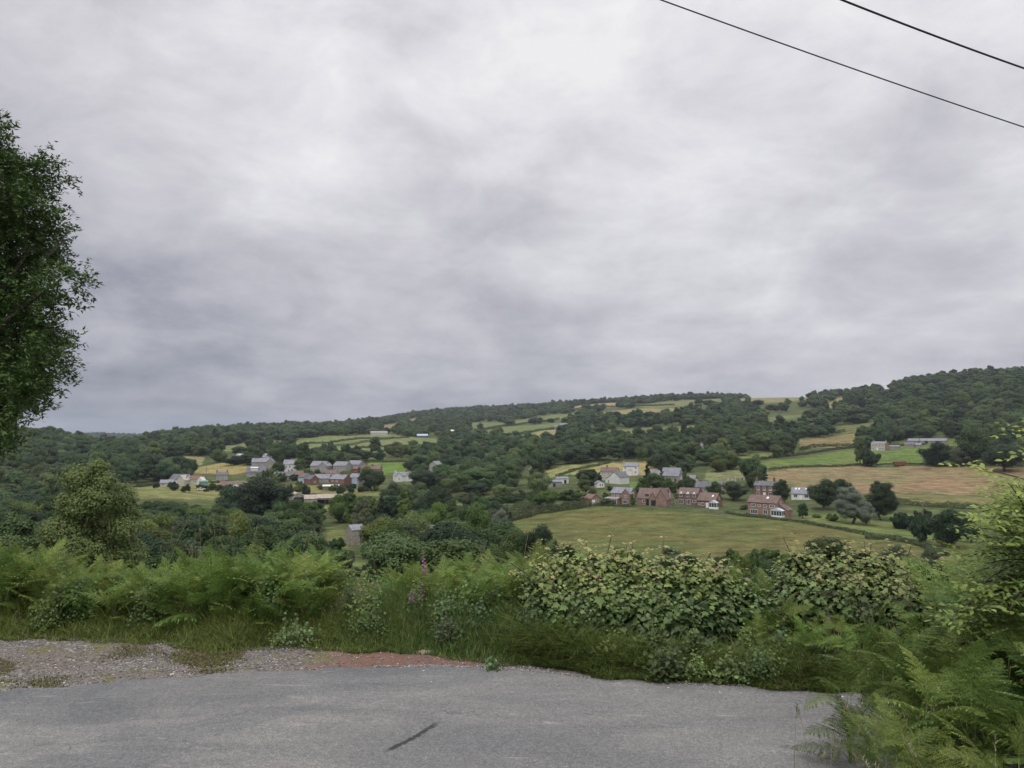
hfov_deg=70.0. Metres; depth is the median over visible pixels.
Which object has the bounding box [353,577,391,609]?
weed clump
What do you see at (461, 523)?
tree
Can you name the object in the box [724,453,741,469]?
tree
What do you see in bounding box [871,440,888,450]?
farmhouse
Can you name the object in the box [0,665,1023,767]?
road
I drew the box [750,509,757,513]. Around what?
window
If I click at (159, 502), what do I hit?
tree
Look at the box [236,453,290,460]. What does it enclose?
industrial shed
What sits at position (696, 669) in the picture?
weed clump
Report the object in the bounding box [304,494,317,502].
block shed
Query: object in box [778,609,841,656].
bracken
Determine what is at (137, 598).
weed clump
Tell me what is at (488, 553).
bracken
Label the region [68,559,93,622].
weed clump
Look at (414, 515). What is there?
tree
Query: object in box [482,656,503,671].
weed clump
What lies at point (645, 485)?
shrub
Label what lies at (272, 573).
bracken
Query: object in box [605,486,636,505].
grey roofed house
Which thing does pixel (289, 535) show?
tree
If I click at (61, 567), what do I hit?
bracken
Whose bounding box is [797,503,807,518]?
tree
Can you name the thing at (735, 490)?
tree
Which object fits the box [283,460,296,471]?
modern house
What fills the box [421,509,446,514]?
tree
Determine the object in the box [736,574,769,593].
shrub
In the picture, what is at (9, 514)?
tree
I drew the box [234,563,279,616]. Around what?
weed clump
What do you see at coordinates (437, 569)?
bracken
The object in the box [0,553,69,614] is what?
bracken
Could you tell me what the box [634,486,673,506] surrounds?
hipped house
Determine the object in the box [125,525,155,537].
tree
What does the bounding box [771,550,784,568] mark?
shrub
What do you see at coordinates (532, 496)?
shrub
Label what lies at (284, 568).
bracken
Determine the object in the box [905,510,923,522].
shrub
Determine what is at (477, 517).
tree
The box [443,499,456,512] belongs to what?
tree
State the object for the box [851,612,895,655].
bracken
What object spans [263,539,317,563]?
shrub
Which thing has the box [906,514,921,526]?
shrub
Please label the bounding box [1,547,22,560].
bracken
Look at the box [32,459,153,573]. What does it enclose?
tree
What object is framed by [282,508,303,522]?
tree
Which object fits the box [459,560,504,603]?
bracken
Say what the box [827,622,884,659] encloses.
bracken
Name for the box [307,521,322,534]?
tree
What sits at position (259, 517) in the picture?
tree
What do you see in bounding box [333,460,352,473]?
grey detached
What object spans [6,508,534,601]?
seeding grass
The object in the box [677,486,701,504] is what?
dormer house
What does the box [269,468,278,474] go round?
shrub
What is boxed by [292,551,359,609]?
bracken
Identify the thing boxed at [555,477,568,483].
grey shed
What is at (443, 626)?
weed clump
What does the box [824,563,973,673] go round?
seeding grass
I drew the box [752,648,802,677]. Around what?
weed clump
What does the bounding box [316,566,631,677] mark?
tussock grass
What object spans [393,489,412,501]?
tree
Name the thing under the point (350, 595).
dry grass
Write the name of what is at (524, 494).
shrub
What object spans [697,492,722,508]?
brick annexe
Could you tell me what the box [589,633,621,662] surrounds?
weed clump
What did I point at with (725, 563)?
shrub
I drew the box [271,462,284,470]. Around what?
tree
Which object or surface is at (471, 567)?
bracken
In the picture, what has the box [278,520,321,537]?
tree
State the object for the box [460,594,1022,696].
lush grass
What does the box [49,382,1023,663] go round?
ground
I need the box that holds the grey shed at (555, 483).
[547,480,561,486]
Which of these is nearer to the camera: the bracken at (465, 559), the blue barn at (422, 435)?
the bracken at (465, 559)
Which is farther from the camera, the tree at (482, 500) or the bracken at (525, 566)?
the tree at (482, 500)
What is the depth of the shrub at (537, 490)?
319.33 m
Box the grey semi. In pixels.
[310,459,331,471]
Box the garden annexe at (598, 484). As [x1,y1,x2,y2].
[594,480,603,487]
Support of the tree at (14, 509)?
on the ground at (699, 532)
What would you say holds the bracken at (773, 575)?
on the ground at (699, 532)
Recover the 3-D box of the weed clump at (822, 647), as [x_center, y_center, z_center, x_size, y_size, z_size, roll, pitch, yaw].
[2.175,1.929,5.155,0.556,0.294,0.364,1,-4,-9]
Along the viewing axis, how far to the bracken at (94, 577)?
6.60 m
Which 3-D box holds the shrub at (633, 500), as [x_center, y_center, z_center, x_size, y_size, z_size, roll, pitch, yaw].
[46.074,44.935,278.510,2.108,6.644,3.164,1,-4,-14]
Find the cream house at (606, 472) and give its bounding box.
[600,465,618,479]
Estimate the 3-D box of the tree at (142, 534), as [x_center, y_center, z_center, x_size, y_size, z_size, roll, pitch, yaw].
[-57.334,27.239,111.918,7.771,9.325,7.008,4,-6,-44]
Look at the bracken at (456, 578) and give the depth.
6.70 m
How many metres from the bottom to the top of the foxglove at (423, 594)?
0.457 m
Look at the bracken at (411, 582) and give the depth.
6.49 m
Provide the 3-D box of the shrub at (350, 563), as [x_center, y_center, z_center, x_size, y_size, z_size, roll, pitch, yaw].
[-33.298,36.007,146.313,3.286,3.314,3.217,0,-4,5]
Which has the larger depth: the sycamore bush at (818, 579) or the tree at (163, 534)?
the tree at (163, 534)
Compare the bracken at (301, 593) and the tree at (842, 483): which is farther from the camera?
the tree at (842, 483)
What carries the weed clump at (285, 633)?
on the gravel verge
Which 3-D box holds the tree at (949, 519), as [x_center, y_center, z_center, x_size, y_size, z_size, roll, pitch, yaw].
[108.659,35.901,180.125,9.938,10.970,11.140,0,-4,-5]
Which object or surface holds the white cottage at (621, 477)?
on the ground at (699, 532)
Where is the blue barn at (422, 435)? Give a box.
[417,434,427,437]
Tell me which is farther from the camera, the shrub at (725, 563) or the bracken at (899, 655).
the shrub at (725, 563)
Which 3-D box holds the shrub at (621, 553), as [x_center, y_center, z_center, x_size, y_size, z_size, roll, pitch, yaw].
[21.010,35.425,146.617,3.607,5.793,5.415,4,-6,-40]
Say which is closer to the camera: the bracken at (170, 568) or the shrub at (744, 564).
the bracken at (170, 568)
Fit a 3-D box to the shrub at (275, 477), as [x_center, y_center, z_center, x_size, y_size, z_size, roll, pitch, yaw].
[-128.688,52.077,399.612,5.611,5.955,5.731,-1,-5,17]
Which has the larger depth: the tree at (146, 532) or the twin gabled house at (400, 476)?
the twin gabled house at (400, 476)
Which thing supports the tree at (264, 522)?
on the ground at (699, 532)
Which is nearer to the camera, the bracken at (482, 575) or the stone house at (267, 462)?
the bracken at (482, 575)
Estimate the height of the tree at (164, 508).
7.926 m
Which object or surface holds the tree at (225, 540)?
on the ground at (699, 532)
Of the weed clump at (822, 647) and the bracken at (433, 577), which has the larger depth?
the bracken at (433, 577)
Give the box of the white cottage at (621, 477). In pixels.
[606,470,629,483]
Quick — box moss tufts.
[0,642,343,688]
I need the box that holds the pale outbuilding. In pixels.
[889,445,900,449]
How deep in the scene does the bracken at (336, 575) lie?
7.40 m
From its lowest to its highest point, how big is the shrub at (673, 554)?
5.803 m
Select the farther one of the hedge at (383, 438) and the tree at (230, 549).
the hedge at (383, 438)
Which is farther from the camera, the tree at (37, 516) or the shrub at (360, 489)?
the shrub at (360, 489)
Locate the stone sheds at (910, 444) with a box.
[904,442,921,447]
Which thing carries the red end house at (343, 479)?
on the ground at (699, 532)
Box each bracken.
[0,541,48,562]
[0,546,26,586]
[0,546,45,571]
[0,548,52,599]
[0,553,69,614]
[0,558,47,602]
[0,562,52,603]
[0,570,46,616]
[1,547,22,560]
[3,557,64,603]
[6,544,86,595]
[7,537,66,593]
[12,553,73,603]
[22,565,92,613]
[31,550,99,571]
[34,569,97,631]
[37,543,62,577]
[43,557,92,582]
[44,559,116,590]
[47,555,113,581]
[47,559,102,577]
[53,569,127,619]
[57,572,102,594]
[60,568,102,608]
[61,547,101,574]
[71,565,123,594]
[81,554,122,579]
[82,579,136,624]
[90,576,137,610]
[91,554,132,584]
[99,574,136,603]
[100,563,150,585]
[100,564,127,584]
[100,568,135,592]
[109,570,159,602]
[112,576,158,622]
[113,559,194,621]
[114,568,161,590]
[122,561,162,575]
[128,569,192,603]
[129,556,185,596]
[136,562,206,616]
[141,565,189,578]
[142,570,216,628]
[153,544,256,628]
[170,562,230,601]
[173,546,240,605]
[185,557,247,580]
[189,549,229,584]
[198,561,269,621]
[206,542,284,595]
[207,539,257,562]
[209,557,255,612]
[215,562,288,616]
[216,548,266,575]
[222,534,295,623]
[227,560,330,608]
[228,550,286,577]
[243,565,319,627]
[256,551,350,612]
[260,557,307,577]
[263,543,319,573]
[266,576,340,628]
[280,549,336,596]
[286,562,360,602]
[287,543,344,598]
[287,548,345,591]
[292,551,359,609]
[301,552,351,591]
[375,561,419,599]
[377,564,424,592]
[382,561,430,592]
[390,558,439,603]
[402,559,452,585]
[412,573,464,606]
[418,568,446,585]
[422,564,457,590]
[425,554,461,581]
[428,563,465,579]
[431,568,490,610]
[435,563,489,595]
[438,556,477,579]
[450,551,485,577]
[450,562,511,596]
[453,561,502,585]
[457,549,501,577]
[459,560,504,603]
[463,557,515,610]
[480,555,530,572]
[483,569,551,615]
[490,550,545,588]
[493,561,548,576]
[500,539,550,572]
[506,552,549,571]
[507,537,555,571]
[724,561,762,594]
[724,612,769,637]
[739,609,783,647]
[742,576,778,596]
[746,606,795,636]
[754,568,770,597]
[757,560,784,595]
[758,575,785,617]
[762,592,813,642]
[763,596,793,632]
[777,603,827,642]
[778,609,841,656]
[786,615,831,648]
[790,648,887,763]
[803,624,860,663]
[807,603,854,646]
[811,597,879,645]
[819,625,940,731]
[820,612,864,652]
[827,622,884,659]
[836,698,941,767]
[844,645,1023,763]
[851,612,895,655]
[852,681,960,767]
[853,609,908,654]
[863,622,906,662]
[867,618,1009,750]
[874,645,998,767]
[878,588,1023,718]
[888,558,991,680]
[888,633,931,660]
[889,575,1023,722]
[892,638,1023,767]
[901,539,1019,677]
[907,630,1023,758]
[915,539,1021,635]
[915,712,1023,767]
[936,557,1022,658]
[938,549,1020,623]
[945,697,1023,766]
[946,548,1023,674]
[946,574,1023,708]
[974,615,1023,717]
[984,638,1023,677]
[990,689,1023,740]
[1014,642,1023,655]
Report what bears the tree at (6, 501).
on the ground at (699, 532)
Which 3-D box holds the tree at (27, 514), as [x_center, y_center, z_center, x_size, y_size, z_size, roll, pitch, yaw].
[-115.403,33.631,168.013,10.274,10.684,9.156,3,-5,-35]
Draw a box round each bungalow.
[159,479,174,486]
[222,481,244,486]
[246,466,266,476]
[274,470,294,479]
[290,469,303,474]
[315,474,330,482]
[791,487,811,499]
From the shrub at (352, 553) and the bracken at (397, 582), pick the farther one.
the shrub at (352, 553)
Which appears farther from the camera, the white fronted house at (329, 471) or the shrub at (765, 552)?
the white fronted house at (329, 471)
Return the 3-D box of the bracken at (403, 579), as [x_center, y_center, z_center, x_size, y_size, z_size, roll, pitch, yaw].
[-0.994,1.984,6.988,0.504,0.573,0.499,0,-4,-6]
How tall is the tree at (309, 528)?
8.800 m
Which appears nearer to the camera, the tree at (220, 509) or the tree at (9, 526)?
the tree at (9, 526)
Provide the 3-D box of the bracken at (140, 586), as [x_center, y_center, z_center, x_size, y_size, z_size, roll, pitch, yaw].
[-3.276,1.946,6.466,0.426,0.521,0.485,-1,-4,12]
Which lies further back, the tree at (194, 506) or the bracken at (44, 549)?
the tree at (194, 506)
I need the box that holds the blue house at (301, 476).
[298,473,310,483]
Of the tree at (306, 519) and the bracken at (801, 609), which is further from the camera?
the tree at (306, 519)
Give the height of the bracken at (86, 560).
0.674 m
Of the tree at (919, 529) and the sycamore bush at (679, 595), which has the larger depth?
the tree at (919, 529)
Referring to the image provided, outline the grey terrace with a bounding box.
[216,470,228,482]
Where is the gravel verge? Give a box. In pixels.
[0,635,870,693]
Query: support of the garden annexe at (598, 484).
on the ground at (699, 532)
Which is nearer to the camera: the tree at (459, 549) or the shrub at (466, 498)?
the tree at (459, 549)
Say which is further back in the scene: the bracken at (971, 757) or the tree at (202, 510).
the tree at (202, 510)
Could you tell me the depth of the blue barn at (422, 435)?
946.89 m
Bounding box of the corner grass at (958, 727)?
[847,656,1023,767]
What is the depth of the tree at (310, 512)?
205.56 m
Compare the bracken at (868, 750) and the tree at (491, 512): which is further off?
the tree at (491, 512)
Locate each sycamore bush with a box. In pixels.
[471,531,789,650]
[757,531,982,656]
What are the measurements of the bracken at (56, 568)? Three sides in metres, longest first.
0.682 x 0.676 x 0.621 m
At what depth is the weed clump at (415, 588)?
6.38 m
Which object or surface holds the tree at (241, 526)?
on the ground at (699, 532)
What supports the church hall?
on the ground at (699, 532)
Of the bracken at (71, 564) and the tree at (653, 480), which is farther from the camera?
the tree at (653, 480)
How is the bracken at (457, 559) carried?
on the ground at (699, 532)
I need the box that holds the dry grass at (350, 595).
[296,581,405,640]
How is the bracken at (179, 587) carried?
on the ground at (699, 532)
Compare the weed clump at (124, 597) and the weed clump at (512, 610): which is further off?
the weed clump at (124, 597)
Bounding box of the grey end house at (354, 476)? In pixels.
[350,473,363,485]
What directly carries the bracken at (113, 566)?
on the ground at (699, 532)
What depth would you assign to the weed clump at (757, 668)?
4.91 m
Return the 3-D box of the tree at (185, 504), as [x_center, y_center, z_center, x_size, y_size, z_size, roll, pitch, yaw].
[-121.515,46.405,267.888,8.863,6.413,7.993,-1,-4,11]
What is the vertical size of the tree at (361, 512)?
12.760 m
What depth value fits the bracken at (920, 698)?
3.72 m
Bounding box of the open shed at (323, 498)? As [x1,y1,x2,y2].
[316,494,339,502]
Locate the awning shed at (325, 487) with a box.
[322,484,339,489]
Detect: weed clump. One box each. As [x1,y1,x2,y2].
[26,591,63,632]
[29,564,82,628]
[50,562,87,624]
[57,577,106,624]
[58,592,93,627]
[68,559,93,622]
[107,578,132,617]
[121,593,151,624]
[124,578,172,630]
[125,560,174,627]
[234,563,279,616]
[249,548,294,625]
[262,612,323,648]
[283,562,336,620]
[333,597,399,640]
[336,568,362,616]
[343,575,386,626]
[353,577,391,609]
[354,577,382,624]
[357,563,385,598]
[398,585,431,619]
[407,570,429,612]
[411,606,467,649]
[426,572,458,635]
[436,590,460,622]
[453,572,479,616]
[456,585,498,635]
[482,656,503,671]
[499,591,522,621]
[501,578,549,637]
[538,611,567,632]
[562,611,588,636]
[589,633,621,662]
[600,627,621,641]
[630,635,653,655]
[634,630,692,682]
[637,614,666,652]
[679,625,714,661]
[681,642,716,682]
[682,628,703,656]
[712,644,747,685]
[728,639,768,659]
[733,628,790,688]
[735,623,755,648]
[742,648,778,670]
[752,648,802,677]
[754,635,796,649]
[767,629,792,654]
[798,639,849,671]
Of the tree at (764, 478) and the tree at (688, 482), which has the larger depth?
the tree at (764, 478)
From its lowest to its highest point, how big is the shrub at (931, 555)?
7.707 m
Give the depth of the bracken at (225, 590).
6.30 m
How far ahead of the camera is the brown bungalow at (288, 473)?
406.92 m
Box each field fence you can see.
[655,503,725,514]
[770,460,949,467]
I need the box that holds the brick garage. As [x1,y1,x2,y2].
[584,493,601,503]
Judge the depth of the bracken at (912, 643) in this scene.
5.18 m
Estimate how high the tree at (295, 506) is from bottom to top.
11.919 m
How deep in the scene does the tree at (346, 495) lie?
259.36 m
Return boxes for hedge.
[135,482,158,486]
[307,436,409,443]
[313,436,394,447]
[364,460,408,462]
[451,493,504,500]
[456,500,533,510]
[474,418,558,429]
[505,425,569,433]
[507,496,591,520]
[555,460,611,476]
[575,403,674,408]
[588,502,629,506]
[720,446,854,471]
[723,510,888,538]
[769,462,1023,469]
[799,443,854,449]
[800,429,845,437]
[864,534,949,555]
[897,497,1003,509]
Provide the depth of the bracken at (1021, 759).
3.24 m
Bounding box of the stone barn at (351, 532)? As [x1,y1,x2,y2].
[345,524,363,544]
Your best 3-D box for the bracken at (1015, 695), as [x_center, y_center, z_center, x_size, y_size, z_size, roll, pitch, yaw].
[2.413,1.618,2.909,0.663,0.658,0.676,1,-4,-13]
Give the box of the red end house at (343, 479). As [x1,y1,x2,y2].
[329,472,351,487]
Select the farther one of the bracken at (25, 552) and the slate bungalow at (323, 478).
the slate bungalow at (323, 478)
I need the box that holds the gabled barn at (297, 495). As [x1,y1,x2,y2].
[289,491,303,501]
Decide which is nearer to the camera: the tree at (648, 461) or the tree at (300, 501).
the tree at (300, 501)
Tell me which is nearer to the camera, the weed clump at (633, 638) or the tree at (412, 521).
the weed clump at (633, 638)
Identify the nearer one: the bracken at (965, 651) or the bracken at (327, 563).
the bracken at (965, 651)
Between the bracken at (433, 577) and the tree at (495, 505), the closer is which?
the bracken at (433, 577)
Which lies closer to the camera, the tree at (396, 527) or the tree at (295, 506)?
the tree at (396, 527)
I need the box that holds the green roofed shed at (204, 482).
[199,480,207,484]
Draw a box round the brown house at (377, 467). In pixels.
[363,463,382,471]
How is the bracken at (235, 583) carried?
on the ground at (699, 532)
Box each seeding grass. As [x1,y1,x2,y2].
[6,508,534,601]
[794,699,997,767]
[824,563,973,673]
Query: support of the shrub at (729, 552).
on the ground at (699, 532)
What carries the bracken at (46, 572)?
on the ground at (699, 532)
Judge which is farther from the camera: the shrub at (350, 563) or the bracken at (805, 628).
the shrub at (350, 563)
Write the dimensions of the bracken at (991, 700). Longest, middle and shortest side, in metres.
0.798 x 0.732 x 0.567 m
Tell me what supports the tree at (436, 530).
on the ground at (699, 532)
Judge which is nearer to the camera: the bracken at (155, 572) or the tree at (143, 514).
the bracken at (155, 572)
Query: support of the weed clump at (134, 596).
on the ground at (699, 532)
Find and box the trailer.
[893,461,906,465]
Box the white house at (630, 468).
[623,460,638,474]
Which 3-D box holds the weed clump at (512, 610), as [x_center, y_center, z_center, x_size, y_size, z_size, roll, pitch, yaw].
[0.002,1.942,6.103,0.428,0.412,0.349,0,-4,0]
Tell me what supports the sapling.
on the ground at (699, 532)
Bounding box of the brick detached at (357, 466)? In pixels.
[349,459,364,472]
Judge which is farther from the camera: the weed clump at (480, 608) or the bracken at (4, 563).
the bracken at (4, 563)
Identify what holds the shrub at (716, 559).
on the ground at (699, 532)
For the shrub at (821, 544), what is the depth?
101.69 m
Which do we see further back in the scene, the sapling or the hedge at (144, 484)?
the hedge at (144, 484)
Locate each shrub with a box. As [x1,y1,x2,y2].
[133,550,201,574]
[169,484,177,490]
[180,484,190,491]
[206,483,215,489]
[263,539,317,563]
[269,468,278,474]
[271,474,279,481]
[278,473,287,481]
[289,474,298,480]
[293,486,300,492]
[302,485,309,494]
[328,484,336,490]
[331,537,345,549]
[334,569,355,587]
[336,484,346,492]
[336,486,344,493]
[339,577,377,590]
[342,558,354,567]
[347,486,353,491]
[348,550,354,557]
[351,566,361,576]
[357,486,363,491]
[361,563,369,569]
[372,484,378,490]
[461,493,477,506]
[488,495,504,503]
[499,489,512,496]
[504,495,523,502]
[513,490,529,498]
[527,492,541,505]
[530,487,542,494]
[559,489,582,500]
[572,490,587,498]
[590,478,597,485]
[600,498,614,504]
[606,546,626,556]
[630,494,635,504]
[640,483,652,487]
[660,547,683,565]
[660,550,697,558]
[706,556,719,567]
[714,558,727,571]
[716,548,733,568]
[719,555,761,577]
[730,551,751,581]
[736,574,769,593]
[748,549,789,559]
[750,550,770,579]
[750,564,765,576]
[752,548,772,559]
[758,556,772,565]
[759,554,776,573]
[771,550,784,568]
[782,534,861,567]
[825,513,838,520]
[879,544,912,561]
[889,512,907,528]
[892,512,904,528]
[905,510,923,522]
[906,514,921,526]
[912,547,944,567]
[923,509,938,522]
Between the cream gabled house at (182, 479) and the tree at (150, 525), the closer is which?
the tree at (150, 525)
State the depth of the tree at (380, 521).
162.10 m
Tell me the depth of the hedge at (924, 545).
186.54 m
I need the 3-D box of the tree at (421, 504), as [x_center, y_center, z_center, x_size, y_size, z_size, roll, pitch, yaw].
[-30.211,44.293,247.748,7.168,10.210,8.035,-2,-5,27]
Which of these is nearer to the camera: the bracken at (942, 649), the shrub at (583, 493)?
the bracken at (942, 649)
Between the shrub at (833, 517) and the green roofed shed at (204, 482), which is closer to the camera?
the shrub at (833, 517)
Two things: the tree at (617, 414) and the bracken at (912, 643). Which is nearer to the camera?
the bracken at (912, 643)
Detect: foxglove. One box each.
[416,553,426,593]
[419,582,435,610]
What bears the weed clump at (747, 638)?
on the ground at (699, 532)
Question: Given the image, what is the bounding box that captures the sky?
[0,0,1023,433]
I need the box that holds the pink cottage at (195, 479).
[190,475,205,484]
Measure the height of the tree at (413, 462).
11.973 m
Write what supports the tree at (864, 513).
on the ground at (699, 532)
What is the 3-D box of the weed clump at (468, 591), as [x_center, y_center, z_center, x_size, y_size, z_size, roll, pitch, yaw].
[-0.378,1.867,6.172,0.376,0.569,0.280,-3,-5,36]
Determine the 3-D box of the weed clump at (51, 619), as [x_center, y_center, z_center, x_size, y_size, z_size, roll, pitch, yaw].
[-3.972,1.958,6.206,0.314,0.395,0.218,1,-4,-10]
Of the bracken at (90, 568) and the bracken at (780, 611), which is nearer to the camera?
the bracken at (780, 611)
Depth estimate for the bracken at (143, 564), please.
7.52 m
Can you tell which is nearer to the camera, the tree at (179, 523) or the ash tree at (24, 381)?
the ash tree at (24, 381)
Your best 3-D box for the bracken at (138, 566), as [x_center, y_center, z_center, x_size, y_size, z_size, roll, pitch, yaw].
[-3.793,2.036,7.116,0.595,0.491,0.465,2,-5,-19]
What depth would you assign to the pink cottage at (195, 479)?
398.64 m
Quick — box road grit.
[375,664,912,713]
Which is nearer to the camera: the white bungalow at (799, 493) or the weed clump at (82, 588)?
the weed clump at (82, 588)
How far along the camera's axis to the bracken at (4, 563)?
6.78 m
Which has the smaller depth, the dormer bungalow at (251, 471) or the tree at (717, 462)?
the tree at (717, 462)
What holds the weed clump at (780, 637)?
on the ground at (699, 532)
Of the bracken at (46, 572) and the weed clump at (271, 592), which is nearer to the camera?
the weed clump at (271, 592)
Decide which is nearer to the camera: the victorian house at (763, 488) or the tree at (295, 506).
the tree at (295, 506)
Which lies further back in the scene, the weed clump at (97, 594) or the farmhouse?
the farmhouse
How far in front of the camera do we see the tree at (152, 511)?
232.52 m
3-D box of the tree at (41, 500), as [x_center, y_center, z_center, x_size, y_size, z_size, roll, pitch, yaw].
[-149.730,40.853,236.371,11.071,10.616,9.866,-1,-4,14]
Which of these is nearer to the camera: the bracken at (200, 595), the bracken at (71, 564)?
the bracken at (200, 595)
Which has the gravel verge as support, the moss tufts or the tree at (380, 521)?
the moss tufts
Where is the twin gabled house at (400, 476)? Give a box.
[393,471,412,481]
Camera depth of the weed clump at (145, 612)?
6.23 m
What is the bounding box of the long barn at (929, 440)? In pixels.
[907,438,947,444]
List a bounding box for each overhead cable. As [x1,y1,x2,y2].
[660,0,1023,127]
[840,0,1023,68]
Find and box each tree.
[0,108,105,461]
[0,498,18,504]
[0,505,23,514]
[0,517,46,553]
[0,532,35,554]
[0,543,34,554]
[4,510,44,549]
[10,501,39,512]
[14,504,31,518]
[19,510,33,522]
[27,510,49,521]
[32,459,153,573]
[34,495,57,506]
[40,501,57,517]
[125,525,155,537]
[126,532,152,540]
[135,508,152,517]
[138,500,158,509]
[139,519,159,530]
[140,535,170,559]
[144,509,163,514]
[150,511,175,530]
[150,527,173,539]
[152,500,164,505]
[154,503,185,512]
[156,537,199,560]
[165,500,177,505]
[165,531,185,542]
[166,513,206,529]
[169,517,200,532]
[170,505,189,516]
[173,520,227,540]
[178,540,201,546]
[179,502,188,508]
[186,506,211,514]
[186,542,212,557]
[189,504,200,508]
[191,522,228,548]
[194,543,265,578]
[201,513,233,526]
[202,535,246,553]
[210,502,232,511]
[212,505,229,515]
[221,455,241,464]
[224,507,247,516]
[226,509,245,522]
[226,514,264,539]
[232,514,276,526]
[233,474,293,515]
[236,455,259,464]
[239,523,286,555]
[243,543,268,560]
[249,518,283,528]
[264,502,288,514]
[270,493,286,512]
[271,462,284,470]
[273,531,351,567]
[275,511,285,520]
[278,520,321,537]
[280,518,306,531]
[281,530,333,549]
[282,499,304,513]
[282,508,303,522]
[288,499,303,509]
[293,458,306,469]
[299,512,315,530]
[300,502,324,521]
[303,456,316,468]
[304,509,323,526]
[304,523,321,535]
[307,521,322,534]
[312,501,326,518]
[326,493,347,522]
[342,492,354,501]
[342,494,356,523]
[347,496,374,510]
[351,498,371,524]
[357,469,385,489]
[357,515,405,548]
[358,513,391,538]
[358,530,425,586]
[365,517,421,564]
[368,497,377,515]
[375,496,385,515]
[382,495,407,517]
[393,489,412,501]
[393,514,403,518]
[396,491,412,514]
[397,515,426,532]
[401,456,429,471]
[401,523,420,539]
[402,511,430,533]
[412,494,423,508]
[412,500,430,510]
[413,508,424,515]
[414,536,506,577]
[418,521,464,542]
[419,485,452,507]
[421,501,450,524]
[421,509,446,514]
[423,520,486,551]
[426,527,469,554]
[437,520,465,527]
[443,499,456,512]
[448,517,460,520]
[449,508,468,521]
[458,526,502,549]
[463,501,494,531]
[470,496,489,505]
[474,536,490,553]
[478,519,525,548]
[485,501,508,515]
[485,509,511,526]
[485,527,528,566]
[491,508,509,522]
[518,522,559,562]
[536,489,558,506]
[575,469,599,479]
[606,411,622,424]
[637,472,664,487]
[643,464,650,478]
[646,453,657,467]
[662,478,677,489]
[676,477,695,490]
[682,470,689,478]
[683,443,701,463]
[694,427,730,445]
[704,481,722,492]
[709,454,727,471]
[720,480,750,500]
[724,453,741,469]
[746,469,762,487]
[762,467,767,480]
[772,479,790,500]
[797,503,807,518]
[806,478,838,509]
[832,478,852,499]
[833,486,866,523]
[854,438,865,465]
[854,502,876,524]
[856,448,881,466]
[863,481,901,520]
[909,514,932,541]
[915,441,953,465]
[924,508,975,546]
[946,447,972,465]
[956,427,996,463]
[960,518,983,542]
[979,445,1023,470]
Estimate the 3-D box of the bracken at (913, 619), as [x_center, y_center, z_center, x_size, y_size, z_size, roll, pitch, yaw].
[2.762,1.637,4.625,0.692,0.931,0.801,2,-4,16]
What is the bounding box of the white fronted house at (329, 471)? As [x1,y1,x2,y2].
[322,468,338,474]
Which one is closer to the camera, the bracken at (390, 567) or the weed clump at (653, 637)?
the weed clump at (653, 637)
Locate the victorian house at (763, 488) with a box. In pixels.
[753,476,776,494]
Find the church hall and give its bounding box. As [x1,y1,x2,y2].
[678,480,723,494]
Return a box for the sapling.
[924,417,1023,641]
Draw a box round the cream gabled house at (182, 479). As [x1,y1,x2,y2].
[169,474,190,485]
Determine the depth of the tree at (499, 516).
191.88 m
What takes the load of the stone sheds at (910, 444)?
on the ground at (699, 532)
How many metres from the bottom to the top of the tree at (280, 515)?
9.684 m
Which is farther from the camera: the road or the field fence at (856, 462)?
the field fence at (856, 462)
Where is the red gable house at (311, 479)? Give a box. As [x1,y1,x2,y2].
[304,475,318,484]
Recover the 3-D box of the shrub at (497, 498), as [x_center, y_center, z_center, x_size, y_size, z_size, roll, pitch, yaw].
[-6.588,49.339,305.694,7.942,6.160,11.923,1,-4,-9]
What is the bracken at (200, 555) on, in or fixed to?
on the ground at (699, 532)
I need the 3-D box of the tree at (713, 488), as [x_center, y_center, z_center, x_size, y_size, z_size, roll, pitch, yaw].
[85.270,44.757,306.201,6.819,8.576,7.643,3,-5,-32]
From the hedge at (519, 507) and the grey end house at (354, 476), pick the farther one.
the grey end house at (354, 476)
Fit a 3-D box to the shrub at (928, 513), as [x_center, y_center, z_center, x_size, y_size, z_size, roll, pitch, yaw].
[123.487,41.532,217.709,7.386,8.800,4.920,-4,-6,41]
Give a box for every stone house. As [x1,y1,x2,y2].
[251,457,274,468]
[650,467,697,482]
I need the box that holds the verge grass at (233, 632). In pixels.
[0,584,430,654]
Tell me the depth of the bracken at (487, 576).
6.58 m
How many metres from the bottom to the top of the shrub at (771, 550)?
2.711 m
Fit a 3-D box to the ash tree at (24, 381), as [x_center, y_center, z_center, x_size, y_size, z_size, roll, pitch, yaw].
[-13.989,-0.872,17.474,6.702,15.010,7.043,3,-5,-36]
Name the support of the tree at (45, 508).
on the ground at (699, 532)
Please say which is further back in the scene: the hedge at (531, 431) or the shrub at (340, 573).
the hedge at (531, 431)
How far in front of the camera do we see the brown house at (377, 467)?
440.02 m
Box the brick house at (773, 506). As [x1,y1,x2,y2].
[747,493,792,517]
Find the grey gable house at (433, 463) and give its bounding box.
[429,461,440,471]
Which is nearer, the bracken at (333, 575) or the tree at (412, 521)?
the bracken at (333, 575)

